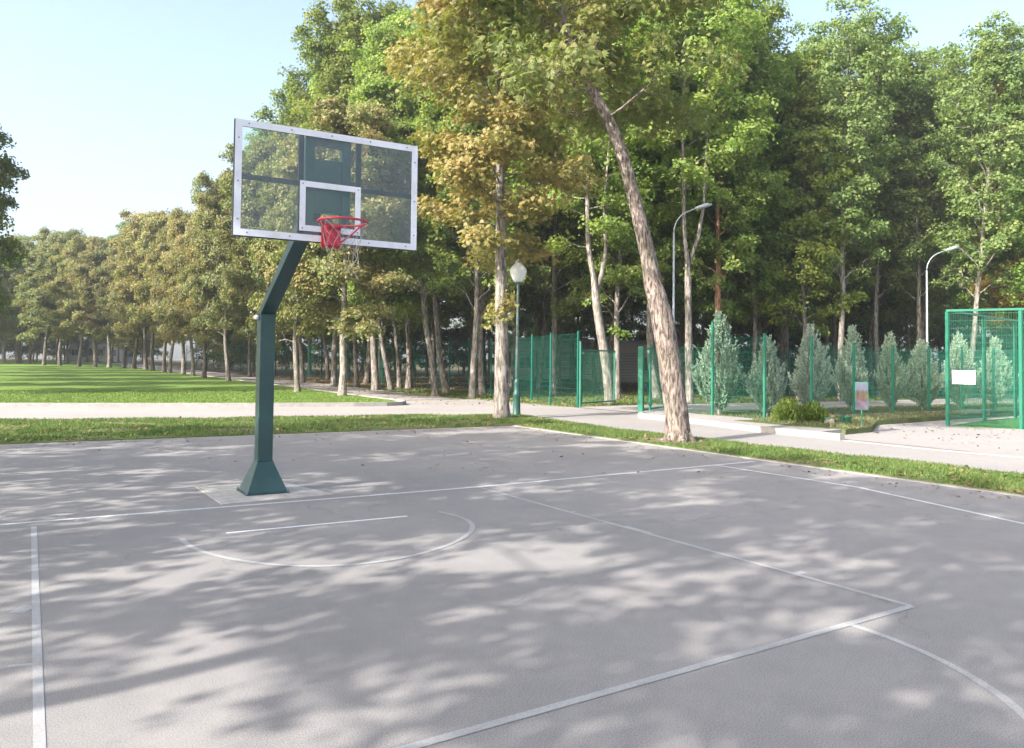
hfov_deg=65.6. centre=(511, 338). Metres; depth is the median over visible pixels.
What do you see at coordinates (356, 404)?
lawn kerb
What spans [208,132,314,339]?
chestnut tree
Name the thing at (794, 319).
maple tree
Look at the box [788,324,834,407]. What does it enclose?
juniper
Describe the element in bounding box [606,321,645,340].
sapling
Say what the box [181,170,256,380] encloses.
chestnut tree
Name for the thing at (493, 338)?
sapling
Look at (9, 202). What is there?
chestnut tree
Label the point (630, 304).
maple tree
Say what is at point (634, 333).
sapling
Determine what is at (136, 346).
chestnut tree
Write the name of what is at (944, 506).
court line
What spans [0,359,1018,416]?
ground
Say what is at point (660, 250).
maple tree
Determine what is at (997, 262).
maple tree
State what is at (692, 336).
sapling
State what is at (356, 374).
maple tree
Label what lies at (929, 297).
maple tree
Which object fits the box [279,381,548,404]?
fallen leaves
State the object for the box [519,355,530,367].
window
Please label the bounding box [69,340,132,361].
park building
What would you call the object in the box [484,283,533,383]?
maple tree
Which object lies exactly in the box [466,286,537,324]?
maple tree
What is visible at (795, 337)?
sapling
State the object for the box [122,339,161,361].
sapling
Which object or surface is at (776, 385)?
juniper
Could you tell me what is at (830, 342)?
sapling
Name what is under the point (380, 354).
maple tree
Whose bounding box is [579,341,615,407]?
gate
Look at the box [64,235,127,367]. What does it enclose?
chestnut tree
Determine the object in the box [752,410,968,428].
grass
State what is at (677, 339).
sapling
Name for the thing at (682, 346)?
maple tree
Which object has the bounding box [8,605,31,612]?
court line
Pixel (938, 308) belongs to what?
maple tree
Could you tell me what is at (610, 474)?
court line
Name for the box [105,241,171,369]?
chestnut tree
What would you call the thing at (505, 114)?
chestnut tree
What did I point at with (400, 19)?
maple tree
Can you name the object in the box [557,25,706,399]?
maple tree
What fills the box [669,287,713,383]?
maple tree
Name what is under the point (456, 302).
maple tree
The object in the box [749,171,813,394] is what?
maple tree
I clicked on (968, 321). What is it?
maple tree
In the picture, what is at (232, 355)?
sapling
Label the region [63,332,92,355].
sapling
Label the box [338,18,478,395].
maple tree
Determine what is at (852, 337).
juniper
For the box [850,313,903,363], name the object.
sapling
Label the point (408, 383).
maple tree
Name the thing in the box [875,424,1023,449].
fallen leaves
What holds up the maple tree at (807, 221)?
on the ground at (176, 364)
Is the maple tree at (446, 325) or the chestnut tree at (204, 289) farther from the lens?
the maple tree at (446, 325)
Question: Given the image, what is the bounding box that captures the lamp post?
[510,259,526,414]
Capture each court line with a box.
[0,487,474,524]
[7,663,31,666]
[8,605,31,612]
[31,526,45,747]
[180,511,474,566]
[226,516,406,532]
[395,605,914,747]
[477,461,755,486]
[478,487,913,605]
[626,526,651,532]
[717,465,855,486]
[851,624,1023,718]
[858,487,1023,523]
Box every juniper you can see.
[691,310,742,414]
[741,335,788,415]
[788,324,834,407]
[832,324,869,411]
[874,331,907,409]
[899,339,944,401]
[941,332,980,406]
[975,336,1012,406]
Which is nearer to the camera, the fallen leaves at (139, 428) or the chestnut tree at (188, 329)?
the fallen leaves at (139, 428)
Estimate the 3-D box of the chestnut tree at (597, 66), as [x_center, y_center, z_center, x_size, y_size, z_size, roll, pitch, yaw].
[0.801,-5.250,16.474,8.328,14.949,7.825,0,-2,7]
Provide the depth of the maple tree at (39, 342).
118.18 m
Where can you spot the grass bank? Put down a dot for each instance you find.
(998, 412)
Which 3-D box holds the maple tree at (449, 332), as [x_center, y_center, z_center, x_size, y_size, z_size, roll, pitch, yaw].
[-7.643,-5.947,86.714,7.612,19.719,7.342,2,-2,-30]
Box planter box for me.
[824,415,834,423]
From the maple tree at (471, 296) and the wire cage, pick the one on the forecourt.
the wire cage
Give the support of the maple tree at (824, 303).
on the ground at (176, 364)
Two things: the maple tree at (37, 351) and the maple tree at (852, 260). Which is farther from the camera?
the maple tree at (37, 351)
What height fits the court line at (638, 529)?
0.001 m
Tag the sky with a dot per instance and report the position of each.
(109, 107)
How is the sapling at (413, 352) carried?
on the ground at (176, 364)
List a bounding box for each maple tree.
[21,316,44,361]
[36,338,39,360]
[37,275,58,361]
[48,330,68,359]
[66,228,77,362]
[86,337,88,361]
[96,237,103,362]
[107,221,127,365]
[219,274,255,371]
[223,168,264,376]
[231,121,281,324]
[249,79,325,382]
[277,21,340,385]
[290,0,413,389]
[299,119,366,386]
[303,248,341,379]
[304,65,424,389]
[307,321,332,373]
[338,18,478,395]
[349,322,364,375]
[354,299,404,380]
[355,4,468,393]
[357,163,428,387]
[363,289,396,383]
[379,196,458,388]
[383,301,438,376]
[396,4,544,398]
[402,286,469,383]
[411,300,440,371]
[412,298,464,375]
[413,289,469,377]
[424,83,553,394]
[424,217,507,364]
[436,303,464,373]
[449,309,469,373]
[458,298,490,380]
[458,299,477,375]
[462,312,509,374]
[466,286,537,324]
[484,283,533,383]
[488,154,563,391]
[489,47,617,395]
[494,0,681,404]
[508,308,527,331]
[509,184,591,389]
[519,286,573,382]
[520,302,551,337]
[525,221,589,385]
[547,285,605,380]
[551,297,611,338]
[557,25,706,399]
[557,254,633,383]
[559,170,629,388]
[576,165,658,369]
[594,8,713,398]
[606,0,779,403]
[612,297,645,340]
[619,291,672,340]
[631,182,714,352]
[657,199,712,373]
[663,99,760,333]
[669,56,801,397]
[669,275,714,385]
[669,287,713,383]
[672,289,728,374]
[696,91,815,397]
[728,68,796,384]
[731,49,854,395]
[741,291,793,337]
[748,307,801,374]
[749,46,869,399]
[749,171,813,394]
[780,0,917,400]
[789,87,895,392]
[797,209,888,363]
[806,290,865,358]
[816,253,893,337]
[836,165,915,389]
[838,31,943,395]
[863,41,994,373]
[870,48,1000,386]
[871,185,949,385]
[878,293,916,358]
[883,163,955,341]
[886,273,960,332]
[921,8,1023,402]
[923,73,1023,345]
[928,303,964,371]
[940,179,1023,339]
[940,262,982,347]
[956,304,981,373]
[957,80,1023,348]
[988,95,1023,307]
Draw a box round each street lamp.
[672,203,711,323]
[925,246,959,385]
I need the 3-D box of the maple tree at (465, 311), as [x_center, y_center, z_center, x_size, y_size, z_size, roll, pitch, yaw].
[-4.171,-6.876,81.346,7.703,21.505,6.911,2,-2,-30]
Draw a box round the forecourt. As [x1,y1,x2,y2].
[845,416,1023,455]
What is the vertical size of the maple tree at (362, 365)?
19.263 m
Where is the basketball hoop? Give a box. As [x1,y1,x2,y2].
[231,118,417,495]
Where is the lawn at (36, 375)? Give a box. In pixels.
[0,360,395,402]
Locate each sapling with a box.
[0,329,32,358]
[0,331,49,359]
[21,339,52,359]
[32,331,73,359]
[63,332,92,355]
[79,335,111,360]
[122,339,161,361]
[139,343,169,359]
[187,332,245,368]
[207,326,251,370]
[213,329,255,368]
[227,317,280,368]
[246,318,299,371]
[276,332,322,371]
[299,319,338,369]
[317,322,361,371]
[328,305,402,372]
[359,320,424,370]
[391,332,426,370]
[412,328,457,368]
[436,325,477,374]
[452,318,510,367]
[487,331,512,365]
[508,318,540,366]
[531,316,582,338]
[563,313,622,364]
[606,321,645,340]
[633,331,653,340]
[634,329,692,369]
[676,324,701,370]
[692,328,707,369]
[700,316,769,379]
[732,317,792,375]
[762,324,799,366]
[777,328,824,376]
[789,320,858,376]
[823,320,874,376]
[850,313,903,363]
[856,315,934,378]
[898,341,932,365]
[910,315,977,378]
[934,327,979,375]
[964,335,1012,379]
[976,322,1023,382]
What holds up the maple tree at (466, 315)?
on the ground at (176, 364)
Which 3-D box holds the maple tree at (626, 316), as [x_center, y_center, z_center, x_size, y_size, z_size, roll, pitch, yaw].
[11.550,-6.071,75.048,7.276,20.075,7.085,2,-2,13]
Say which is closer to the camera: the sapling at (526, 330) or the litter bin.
the litter bin
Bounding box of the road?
[0,399,1023,473]
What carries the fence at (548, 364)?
on the ground at (176, 364)
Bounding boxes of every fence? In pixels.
[186,331,579,407]
[508,351,658,383]
[649,322,766,417]
[736,349,1018,398]
[810,337,1023,414]
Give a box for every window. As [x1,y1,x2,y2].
[71,349,77,355]
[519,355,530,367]
[574,356,582,368]
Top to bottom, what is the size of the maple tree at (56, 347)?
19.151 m
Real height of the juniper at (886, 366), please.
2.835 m
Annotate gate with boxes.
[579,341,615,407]
[638,346,663,411]
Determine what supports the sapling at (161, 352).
on the ground at (176, 364)
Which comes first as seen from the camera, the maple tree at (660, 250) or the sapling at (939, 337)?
the maple tree at (660, 250)
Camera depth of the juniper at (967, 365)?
29.89 m
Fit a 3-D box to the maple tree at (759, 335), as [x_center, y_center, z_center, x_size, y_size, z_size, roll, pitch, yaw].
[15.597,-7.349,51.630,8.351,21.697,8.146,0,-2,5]
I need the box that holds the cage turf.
[953,417,1018,428]
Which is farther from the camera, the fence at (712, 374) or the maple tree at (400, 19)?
the maple tree at (400, 19)
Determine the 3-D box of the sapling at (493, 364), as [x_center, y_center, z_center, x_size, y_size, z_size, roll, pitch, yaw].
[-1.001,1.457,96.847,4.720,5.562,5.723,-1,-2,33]
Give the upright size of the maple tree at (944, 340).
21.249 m
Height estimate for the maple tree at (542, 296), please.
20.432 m
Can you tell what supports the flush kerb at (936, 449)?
on the road
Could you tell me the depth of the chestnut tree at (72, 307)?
84.25 m
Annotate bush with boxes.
[770,395,805,422]
[794,399,829,422]
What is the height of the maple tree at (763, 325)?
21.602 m
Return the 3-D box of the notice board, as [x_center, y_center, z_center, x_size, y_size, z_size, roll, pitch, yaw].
[12.243,1.038,21.523,0.550,0.370,0.030,0,-2,29]
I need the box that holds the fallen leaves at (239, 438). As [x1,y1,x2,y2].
[0,427,504,448]
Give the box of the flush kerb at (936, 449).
[843,440,1023,457]
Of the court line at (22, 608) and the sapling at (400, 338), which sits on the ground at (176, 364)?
the sapling at (400, 338)
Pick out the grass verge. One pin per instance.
(807, 461)
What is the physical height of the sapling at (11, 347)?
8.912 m
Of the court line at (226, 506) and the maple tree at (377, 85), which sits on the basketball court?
the court line at (226, 506)
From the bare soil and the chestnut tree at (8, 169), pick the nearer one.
the bare soil
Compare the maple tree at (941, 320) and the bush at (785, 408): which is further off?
the maple tree at (941, 320)
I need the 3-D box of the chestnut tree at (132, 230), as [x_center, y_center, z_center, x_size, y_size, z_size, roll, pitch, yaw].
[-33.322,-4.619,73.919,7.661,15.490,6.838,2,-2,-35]
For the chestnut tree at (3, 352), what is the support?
on the lawn at (36, 375)
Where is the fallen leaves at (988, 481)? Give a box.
[444,414,1023,492]
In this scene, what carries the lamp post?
on the grass verge
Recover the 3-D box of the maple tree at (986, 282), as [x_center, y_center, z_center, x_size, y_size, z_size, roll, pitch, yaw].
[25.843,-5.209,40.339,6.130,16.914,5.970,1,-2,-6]
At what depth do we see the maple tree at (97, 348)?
111.93 m
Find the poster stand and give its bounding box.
[855,382,867,426]
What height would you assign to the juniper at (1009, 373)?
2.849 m
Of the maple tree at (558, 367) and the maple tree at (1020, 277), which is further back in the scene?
the maple tree at (558, 367)
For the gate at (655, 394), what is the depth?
25.45 m
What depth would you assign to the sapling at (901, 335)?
72.77 m
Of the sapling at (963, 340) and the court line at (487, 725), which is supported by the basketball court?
the court line at (487, 725)
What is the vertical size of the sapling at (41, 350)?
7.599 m
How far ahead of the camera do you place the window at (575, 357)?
71.92 m
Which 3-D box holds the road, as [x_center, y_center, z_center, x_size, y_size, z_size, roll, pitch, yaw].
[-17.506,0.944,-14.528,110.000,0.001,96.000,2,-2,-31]
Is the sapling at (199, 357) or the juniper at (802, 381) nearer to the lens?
the juniper at (802, 381)
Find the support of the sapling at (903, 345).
on the ground at (176, 364)
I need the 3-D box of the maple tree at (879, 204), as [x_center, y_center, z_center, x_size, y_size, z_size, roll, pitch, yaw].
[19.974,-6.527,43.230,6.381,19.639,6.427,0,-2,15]
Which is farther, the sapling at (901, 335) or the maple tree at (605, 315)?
the sapling at (901, 335)
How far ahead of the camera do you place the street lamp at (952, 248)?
36.04 m
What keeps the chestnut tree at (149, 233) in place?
on the lawn at (36, 375)
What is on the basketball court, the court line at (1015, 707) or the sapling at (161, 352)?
the court line at (1015, 707)
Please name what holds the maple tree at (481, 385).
on the ground at (176, 364)
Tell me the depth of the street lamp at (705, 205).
30.07 m
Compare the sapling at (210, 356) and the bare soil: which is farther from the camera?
the sapling at (210, 356)
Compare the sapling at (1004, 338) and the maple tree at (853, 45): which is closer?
the maple tree at (853, 45)
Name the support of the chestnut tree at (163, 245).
on the lawn at (36, 375)
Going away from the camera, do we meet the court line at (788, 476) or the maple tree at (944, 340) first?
the court line at (788, 476)
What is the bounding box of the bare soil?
[647,438,706,444]
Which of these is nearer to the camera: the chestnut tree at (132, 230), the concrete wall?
the concrete wall
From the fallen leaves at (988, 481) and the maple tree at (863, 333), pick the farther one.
the maple tree at (863, 333)
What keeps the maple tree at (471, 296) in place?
on the ground at (176, 364)
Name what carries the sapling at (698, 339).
on the ground at (176, 364)
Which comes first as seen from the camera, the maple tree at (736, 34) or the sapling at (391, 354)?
the maple tree at (736, 34)
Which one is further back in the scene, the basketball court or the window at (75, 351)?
the window at (75, 351)
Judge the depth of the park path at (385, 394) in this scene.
44.97 m
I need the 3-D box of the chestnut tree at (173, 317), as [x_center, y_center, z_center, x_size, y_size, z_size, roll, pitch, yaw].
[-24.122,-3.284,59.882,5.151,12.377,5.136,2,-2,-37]
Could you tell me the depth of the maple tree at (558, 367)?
54.00 m
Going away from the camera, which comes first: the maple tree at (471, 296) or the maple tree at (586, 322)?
the maple tree at (471, 296)
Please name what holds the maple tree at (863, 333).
on the ground at (176, 364)
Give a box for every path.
[112,363,458,399]
[581,397,1018,412]
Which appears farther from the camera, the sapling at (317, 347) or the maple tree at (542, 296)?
the sapling at (317, 347)
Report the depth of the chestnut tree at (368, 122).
33.39 m
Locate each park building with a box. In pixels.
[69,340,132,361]
[509,338,593,379]
[585,340,658,382]
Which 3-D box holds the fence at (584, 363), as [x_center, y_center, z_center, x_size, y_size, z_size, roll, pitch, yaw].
[5.712,2.196,59.926,13.414,2.615,0.103,0,-2,17]
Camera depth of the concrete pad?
9.33 m
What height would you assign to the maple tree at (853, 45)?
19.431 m
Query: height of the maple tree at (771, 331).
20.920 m
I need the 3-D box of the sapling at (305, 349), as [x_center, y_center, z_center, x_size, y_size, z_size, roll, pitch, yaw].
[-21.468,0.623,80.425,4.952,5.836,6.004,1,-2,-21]
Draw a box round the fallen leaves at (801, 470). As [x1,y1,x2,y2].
[503,428,1009,498]
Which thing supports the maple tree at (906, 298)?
on the ground at (176, 364)
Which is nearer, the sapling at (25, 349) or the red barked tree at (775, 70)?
the red barked tree at (775, 70)
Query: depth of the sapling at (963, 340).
85.44 m
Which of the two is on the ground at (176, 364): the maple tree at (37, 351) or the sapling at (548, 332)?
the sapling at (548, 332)
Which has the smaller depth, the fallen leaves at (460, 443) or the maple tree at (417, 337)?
the fallen leaves at (460, 443)
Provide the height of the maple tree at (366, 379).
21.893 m
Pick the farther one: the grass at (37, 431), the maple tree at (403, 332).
the maple tree at (403, 332)
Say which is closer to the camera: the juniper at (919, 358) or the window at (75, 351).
the juniper at (919, 358)
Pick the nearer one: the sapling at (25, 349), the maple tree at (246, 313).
the maple tree at (246, 313)
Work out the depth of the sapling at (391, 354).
72.75 m
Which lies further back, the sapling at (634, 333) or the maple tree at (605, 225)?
the sapling at (634, 333)
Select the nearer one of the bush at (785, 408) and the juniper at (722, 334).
the bush at (785, 408)
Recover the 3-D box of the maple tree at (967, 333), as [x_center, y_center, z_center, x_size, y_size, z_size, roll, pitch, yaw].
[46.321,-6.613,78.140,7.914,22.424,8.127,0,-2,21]
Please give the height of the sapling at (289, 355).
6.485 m
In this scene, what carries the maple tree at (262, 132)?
on the ground at (176, 364)
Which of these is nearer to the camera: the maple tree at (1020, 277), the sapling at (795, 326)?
the maple tree at (1020, 277)
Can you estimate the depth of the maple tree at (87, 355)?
121.44 m
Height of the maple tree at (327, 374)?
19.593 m
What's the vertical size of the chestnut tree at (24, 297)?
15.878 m
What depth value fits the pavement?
20.95 m
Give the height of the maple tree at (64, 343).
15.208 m
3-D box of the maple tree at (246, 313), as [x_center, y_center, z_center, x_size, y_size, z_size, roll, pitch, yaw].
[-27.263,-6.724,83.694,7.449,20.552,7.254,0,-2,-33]
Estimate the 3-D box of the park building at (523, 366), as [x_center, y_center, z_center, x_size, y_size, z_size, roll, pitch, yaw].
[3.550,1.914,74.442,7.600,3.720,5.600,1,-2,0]
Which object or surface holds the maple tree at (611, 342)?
on the ground at (176, 364)
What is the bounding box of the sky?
[0,0,1023,367]
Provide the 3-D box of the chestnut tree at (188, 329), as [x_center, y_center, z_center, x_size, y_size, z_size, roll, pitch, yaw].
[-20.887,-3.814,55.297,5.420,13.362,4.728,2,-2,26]
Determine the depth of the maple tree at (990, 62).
36.60 m
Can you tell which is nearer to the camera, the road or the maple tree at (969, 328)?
the road
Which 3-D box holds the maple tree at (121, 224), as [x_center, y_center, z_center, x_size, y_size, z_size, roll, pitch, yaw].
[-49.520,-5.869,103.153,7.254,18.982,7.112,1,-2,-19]
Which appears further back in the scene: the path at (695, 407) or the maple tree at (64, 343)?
the maple tree at (64, 343)
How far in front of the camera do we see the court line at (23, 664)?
4.07 m
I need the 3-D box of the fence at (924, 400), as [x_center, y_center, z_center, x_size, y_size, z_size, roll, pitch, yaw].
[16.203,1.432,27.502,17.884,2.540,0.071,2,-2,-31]
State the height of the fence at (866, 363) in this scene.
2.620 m
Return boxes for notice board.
[952,370,975,383]
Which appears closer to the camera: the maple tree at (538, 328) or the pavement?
the pavement
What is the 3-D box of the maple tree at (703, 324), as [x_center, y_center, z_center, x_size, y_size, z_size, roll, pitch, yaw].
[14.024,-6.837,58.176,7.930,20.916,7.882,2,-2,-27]
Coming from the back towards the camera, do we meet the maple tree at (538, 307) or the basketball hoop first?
the maple tree at (538, 307)
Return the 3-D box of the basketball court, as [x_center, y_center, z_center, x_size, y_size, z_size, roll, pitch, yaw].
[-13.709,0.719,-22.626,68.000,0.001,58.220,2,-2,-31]
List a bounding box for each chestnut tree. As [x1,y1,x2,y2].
[0,124,30,310]
[0,191,18,320]
[0,233,37,362]
[0,270,22,361]
[2,238,53,363]
[9,231,76,364]
[25,226,90,365]
[42,237,104,366]
[55,235,115,366]
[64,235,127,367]
[88,245,143,367]
[101,254,154,368]
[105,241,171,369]
[109,208,169,370]
[126,211,185,371]
[139,224,181,372]
[145,206,223,373]
[153,215,217,375]
[167,193,238,377]
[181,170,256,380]
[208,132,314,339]
[246,121,341,391]
[263,95,419,395]
[382,0,627,417]
[411,0,752,442]
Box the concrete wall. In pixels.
[833,409,989,415]
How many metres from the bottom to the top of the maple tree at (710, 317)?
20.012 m
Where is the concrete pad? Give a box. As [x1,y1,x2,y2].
[195,482,333,504]
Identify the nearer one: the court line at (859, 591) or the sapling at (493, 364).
the court line at (859, 591)
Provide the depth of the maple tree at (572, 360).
67.84 m
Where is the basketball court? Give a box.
[0,426,1023,747]
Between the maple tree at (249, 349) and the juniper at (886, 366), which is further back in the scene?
the maple tree at (249, 349)
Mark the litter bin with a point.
(843, 418)
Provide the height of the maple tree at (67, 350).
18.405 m
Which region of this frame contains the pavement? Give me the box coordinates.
[646,411,840,432]
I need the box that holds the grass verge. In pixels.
[0,414,1023,494]
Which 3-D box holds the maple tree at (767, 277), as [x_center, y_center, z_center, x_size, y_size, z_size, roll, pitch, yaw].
[10.843,-6.033,39.020,6.246,18.185,6.706,2,-2,-13]
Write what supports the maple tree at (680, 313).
on the ground at (176, 364)
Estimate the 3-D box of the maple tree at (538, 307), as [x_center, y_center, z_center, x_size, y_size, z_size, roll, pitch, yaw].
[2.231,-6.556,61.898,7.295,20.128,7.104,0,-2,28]
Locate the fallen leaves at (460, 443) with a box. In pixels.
[50,428,845,482]
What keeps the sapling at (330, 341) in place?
on the ground at (176, 364)
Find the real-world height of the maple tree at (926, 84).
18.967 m
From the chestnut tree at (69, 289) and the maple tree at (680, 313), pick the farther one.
the chestnut tree at (69, 289)
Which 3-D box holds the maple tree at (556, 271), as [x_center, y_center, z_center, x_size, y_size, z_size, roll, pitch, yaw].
[2.303,-6.738,40.114,7.393,19.477,7.228,-1,-2,36]
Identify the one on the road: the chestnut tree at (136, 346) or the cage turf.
the cage turf
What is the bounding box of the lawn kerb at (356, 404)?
[0,365,405,406]
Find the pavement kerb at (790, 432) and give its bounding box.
[638,411,844,439]
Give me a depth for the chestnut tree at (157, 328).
66.29 m
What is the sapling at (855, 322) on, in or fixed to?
on the ground at (176, 364)
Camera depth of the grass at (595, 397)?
38.30 m
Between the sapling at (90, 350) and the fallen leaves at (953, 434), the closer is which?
the fallen leaves at (953, 434)
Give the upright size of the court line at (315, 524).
0.001 m
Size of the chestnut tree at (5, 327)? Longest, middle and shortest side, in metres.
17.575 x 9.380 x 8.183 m
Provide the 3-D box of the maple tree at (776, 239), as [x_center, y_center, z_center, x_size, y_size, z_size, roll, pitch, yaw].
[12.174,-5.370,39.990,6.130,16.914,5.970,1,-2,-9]
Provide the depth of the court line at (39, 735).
4.17 m
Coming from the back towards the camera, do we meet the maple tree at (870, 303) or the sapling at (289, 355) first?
the sapling at (289, 355)
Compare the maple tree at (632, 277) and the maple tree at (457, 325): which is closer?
the maple tree at (632, 277)
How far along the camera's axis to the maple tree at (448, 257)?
35.48 m
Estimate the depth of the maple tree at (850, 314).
56.12 m
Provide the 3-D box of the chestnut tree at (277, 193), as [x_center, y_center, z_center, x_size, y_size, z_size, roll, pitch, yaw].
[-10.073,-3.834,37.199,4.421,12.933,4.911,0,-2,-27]
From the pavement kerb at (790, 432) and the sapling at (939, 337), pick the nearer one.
the pavement kerb at (790, 432)
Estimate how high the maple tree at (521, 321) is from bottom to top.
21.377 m
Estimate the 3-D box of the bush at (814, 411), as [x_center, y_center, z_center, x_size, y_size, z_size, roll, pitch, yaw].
[7.762,1.868,20.535,0.931,0.668,0.931,0,-2,21]
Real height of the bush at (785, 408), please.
0.772 m
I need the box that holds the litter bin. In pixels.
[838,413,851,422]
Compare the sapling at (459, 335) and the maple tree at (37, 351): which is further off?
the maple tree at (37, 351)
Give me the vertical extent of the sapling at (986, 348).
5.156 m
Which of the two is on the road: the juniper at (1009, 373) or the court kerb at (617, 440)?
the court kerb at (617, 440)
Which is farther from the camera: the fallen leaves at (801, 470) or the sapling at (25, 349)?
the sapling at (25, 349)
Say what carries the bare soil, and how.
on the grass verge
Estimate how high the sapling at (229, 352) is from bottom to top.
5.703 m
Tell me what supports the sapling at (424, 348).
on the ground at (176, 364)
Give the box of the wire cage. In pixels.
[945,308,1023,428]
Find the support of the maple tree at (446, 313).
on the ground at (176, 364)
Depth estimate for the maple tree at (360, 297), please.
43.97 m
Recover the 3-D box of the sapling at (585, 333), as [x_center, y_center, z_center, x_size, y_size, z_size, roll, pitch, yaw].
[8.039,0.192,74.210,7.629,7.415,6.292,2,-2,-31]
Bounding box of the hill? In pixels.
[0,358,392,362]
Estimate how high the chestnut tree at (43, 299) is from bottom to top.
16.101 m
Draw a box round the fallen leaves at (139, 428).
[0,414,495,441]
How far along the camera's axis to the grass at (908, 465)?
13.45 m
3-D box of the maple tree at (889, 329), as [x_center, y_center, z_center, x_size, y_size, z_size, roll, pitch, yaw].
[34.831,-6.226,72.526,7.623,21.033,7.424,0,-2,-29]
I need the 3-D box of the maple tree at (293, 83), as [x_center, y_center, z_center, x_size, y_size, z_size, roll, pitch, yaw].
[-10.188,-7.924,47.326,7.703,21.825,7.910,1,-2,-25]
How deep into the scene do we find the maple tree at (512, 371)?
43.64 m
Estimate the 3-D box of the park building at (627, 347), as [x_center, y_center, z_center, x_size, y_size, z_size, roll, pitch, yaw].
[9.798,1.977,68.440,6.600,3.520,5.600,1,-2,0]
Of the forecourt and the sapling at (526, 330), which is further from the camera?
the sapling at (526, 330)
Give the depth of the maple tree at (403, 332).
71.66 m
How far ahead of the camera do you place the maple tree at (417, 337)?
81.87 m
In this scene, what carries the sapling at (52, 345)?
on the ground at (176, 364)
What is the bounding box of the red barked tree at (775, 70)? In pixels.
[659,0,799,399]
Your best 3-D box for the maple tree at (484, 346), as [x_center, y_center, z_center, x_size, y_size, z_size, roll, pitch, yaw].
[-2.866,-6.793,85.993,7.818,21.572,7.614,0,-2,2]
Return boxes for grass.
[0,413,512,442]
[353,386,950,406]
[446,413,1023,492]
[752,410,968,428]
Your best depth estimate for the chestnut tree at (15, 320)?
98.46 m
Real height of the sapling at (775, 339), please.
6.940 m
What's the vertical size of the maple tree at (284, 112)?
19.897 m
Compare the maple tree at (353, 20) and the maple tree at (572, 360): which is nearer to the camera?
the maple tree at (353, 20)
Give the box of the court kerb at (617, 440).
[1,425,1023,496]
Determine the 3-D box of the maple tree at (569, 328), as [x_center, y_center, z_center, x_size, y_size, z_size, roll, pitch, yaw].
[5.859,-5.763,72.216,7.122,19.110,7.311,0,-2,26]
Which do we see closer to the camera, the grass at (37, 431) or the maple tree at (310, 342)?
the grass at (37, 431)
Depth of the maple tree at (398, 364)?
46.68 m
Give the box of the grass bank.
[695,402,1018,418]
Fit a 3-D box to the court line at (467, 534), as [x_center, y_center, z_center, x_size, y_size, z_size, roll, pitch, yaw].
[-1.389,1.771,7.004,2.656,0.001,1.702,2,-2,-31]
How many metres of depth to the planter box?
20.08 m
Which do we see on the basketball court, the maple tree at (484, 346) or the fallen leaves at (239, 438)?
the fallen leaves at (239, 438)
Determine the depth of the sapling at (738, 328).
69.89 m

